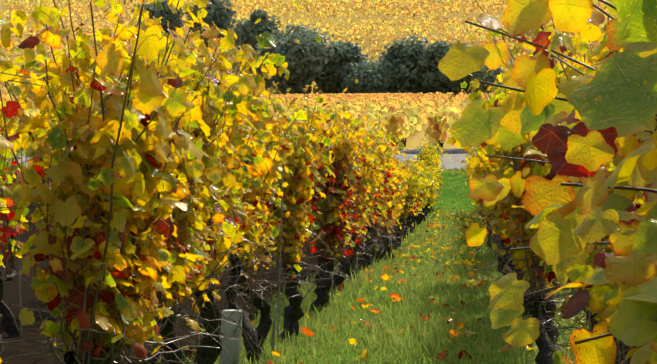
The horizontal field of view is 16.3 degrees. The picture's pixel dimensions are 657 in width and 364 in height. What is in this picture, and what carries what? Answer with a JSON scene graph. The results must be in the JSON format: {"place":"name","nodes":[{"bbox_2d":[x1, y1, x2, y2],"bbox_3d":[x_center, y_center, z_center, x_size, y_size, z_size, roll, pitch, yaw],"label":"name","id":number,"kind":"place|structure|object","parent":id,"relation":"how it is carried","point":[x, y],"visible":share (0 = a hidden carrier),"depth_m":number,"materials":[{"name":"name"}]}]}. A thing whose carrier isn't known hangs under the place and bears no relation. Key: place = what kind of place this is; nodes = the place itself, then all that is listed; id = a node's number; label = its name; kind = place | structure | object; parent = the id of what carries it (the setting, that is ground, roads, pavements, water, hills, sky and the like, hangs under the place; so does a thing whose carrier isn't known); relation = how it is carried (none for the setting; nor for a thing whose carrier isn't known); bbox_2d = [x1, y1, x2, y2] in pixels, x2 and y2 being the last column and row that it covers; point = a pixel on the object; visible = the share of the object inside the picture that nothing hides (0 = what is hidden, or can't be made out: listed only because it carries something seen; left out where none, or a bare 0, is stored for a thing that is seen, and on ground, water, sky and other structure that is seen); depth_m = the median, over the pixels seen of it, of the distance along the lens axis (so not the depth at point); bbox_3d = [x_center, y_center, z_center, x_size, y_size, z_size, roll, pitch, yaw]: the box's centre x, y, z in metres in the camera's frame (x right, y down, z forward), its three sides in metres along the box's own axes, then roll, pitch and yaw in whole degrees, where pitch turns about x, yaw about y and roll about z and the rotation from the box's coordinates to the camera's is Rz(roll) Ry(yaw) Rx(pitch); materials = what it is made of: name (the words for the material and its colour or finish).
{"place":"outdoors","nodes":[
{"label":"outdoors","id":0,"kind":"place"},
{"bbox_2d":[6,148,471,168],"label":"road","id":1,"kind":"structure","parent":0,"point":[457,155],"depth_m":97.94,"materials":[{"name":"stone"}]},
{"bbox_2d":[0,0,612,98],"bbox_3d":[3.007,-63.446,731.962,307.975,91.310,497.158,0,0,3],"label":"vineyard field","id":2,"kind":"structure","parent":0,"point":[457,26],"depth_m":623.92,"materials":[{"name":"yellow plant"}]},
{"bbox_2d":[0,0,616,363],"bbox_3d":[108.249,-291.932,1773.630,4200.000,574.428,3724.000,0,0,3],"label":"terrain","id":3,"kind":"structure","parent":0,"point":[11,295],"depth_m":84.45,"materials":[{"name":"plant"}]},
{"bbox_2d":[0,71,278,352],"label":"vine row","id":4,"kind":"object","parent":3,"relation":"on","point":[4,214],"depth_m":15.77,"materials":[{"name":"yellow plant"}]},
{"bbox_2d":[5,127,302,336],"bbox_3d":[-0.509,0.504,44.854,0.202,1.997,75.600,0,0,3],"label":"trellis","id":5,"kind":"object","parent":3,"relation":"on","point":[19,264],"visible":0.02,"depth_m":16.99,"materials":[{"name":"brown wood"}]},
{"bbox_2d":[131,0,184,34],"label":"bush","id":6,"kind":"object","parent":3,"relation":"on","point":[167,14],"visible":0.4,"depth_m":567.82,"materials":[{"name":"green plant"}]},
{"bbox_2d":[186,0,235,46],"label":"bush","id":7,"kind":"object","parent":3,"relation":"on","point":[219,14],"visible":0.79,"depth_m":562.64,"materials":[{"name":"green plant"}]},
{"bbox_2d":[0,72,425,363],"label":"trellis","id":8,"kind":"object","parent":3,"relation":"on","point":[232,350],"visible":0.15,"depth_m":12.78,"materials":[{"name":"grey wood"}]},
{"bbox_2d":[0,0,450,363],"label":"vine row","id":9,"kind":"object","parent":3,"relation":"on","point":[66,176],"depth_m":7.71,"materials":[{"name":"yellow plant"}]},
{"bbox_2d":[0,92,494,149],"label":"vineyard","id":10,"kind":"object","parent":3,"relation":"on","point":[405,115],"depth_m":138.21,"materials":[{"name":"yellow plant"}]},
{"bbox_2d":[227,8,280,49],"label":"bush","id":11,"kind":"object","parent":3,"relation":"on","point":[248,31],"visible":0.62,"depth_m":555.81,"materials":[{"name":"green plant"}]},
{"bbox_2d":[245,23,338,94],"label":"bush","id":12,"kind":"object","parent":3,"relation":"on","point":[304,59],"visible":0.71,"depth_m":458.39,"materials":[{"name":"green plant"}]},
{"bbox_2d":[312,40,373,93],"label":"bush","id":13,"kind":"object","parent":3,"relation":"on","point":[349,56],"visible":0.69,"depth_m":464.75,"materials":[{"name":"green plant"}]},
{"bbox_2d":[339,57,401,93],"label":"shrub","id":14,"kind":"object","parent":3,"relation":"on","point":[377,77],"visible":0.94,"depth_m":459.01,"materials":[{"name":"green plant"}]},
{"bbox_2d":[182,209,585,363],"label":"fallen leaves","id":15,"kind":"object","parent":3,"relation":"on","point":[308,332],"visible":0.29,"depth_m":23.24,"materials":[{"name":"orange plant"}]},
{"bbox_2d":[377,34,434,93],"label":"bush","id":16,"kind":"object","parent":3,"relation":"on","point":[408,58],"visible":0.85,"depth_m":460.50,"materials":[{"name":"green plant"}]},
{"bbox_2d":[417,40,487,95],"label":"bush","id":17,"kind":"object","parent":3,"relation":"on","point":[439,80],"visible":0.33,"depth_m":458.20,"materials":[{"name":"green plant"}]},
{"bbox_2d":[464,65,505,99],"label":"shrub","id":18,"kind":"object","parent":3,"relation":"on","point":[490,77],"visible":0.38,"depth_m":461.52,"materials":[{"name":"green plant"}]},
{"bbox_2d":[437,0,656,363],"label":"vine row","id":19,"kind":"object","parent":3,"relation":"on","point":[611,103],"depth_m":4.28,"materials":[{"name":"yellow plant"}]},
{"bbox_2d":[155,167,588,363],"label":"aisle grass","id":20,"kind":"structure","parent":0,"point":[427,341],"depth_m":19.50,"materials":[{"name":"green plant"}]}
]}

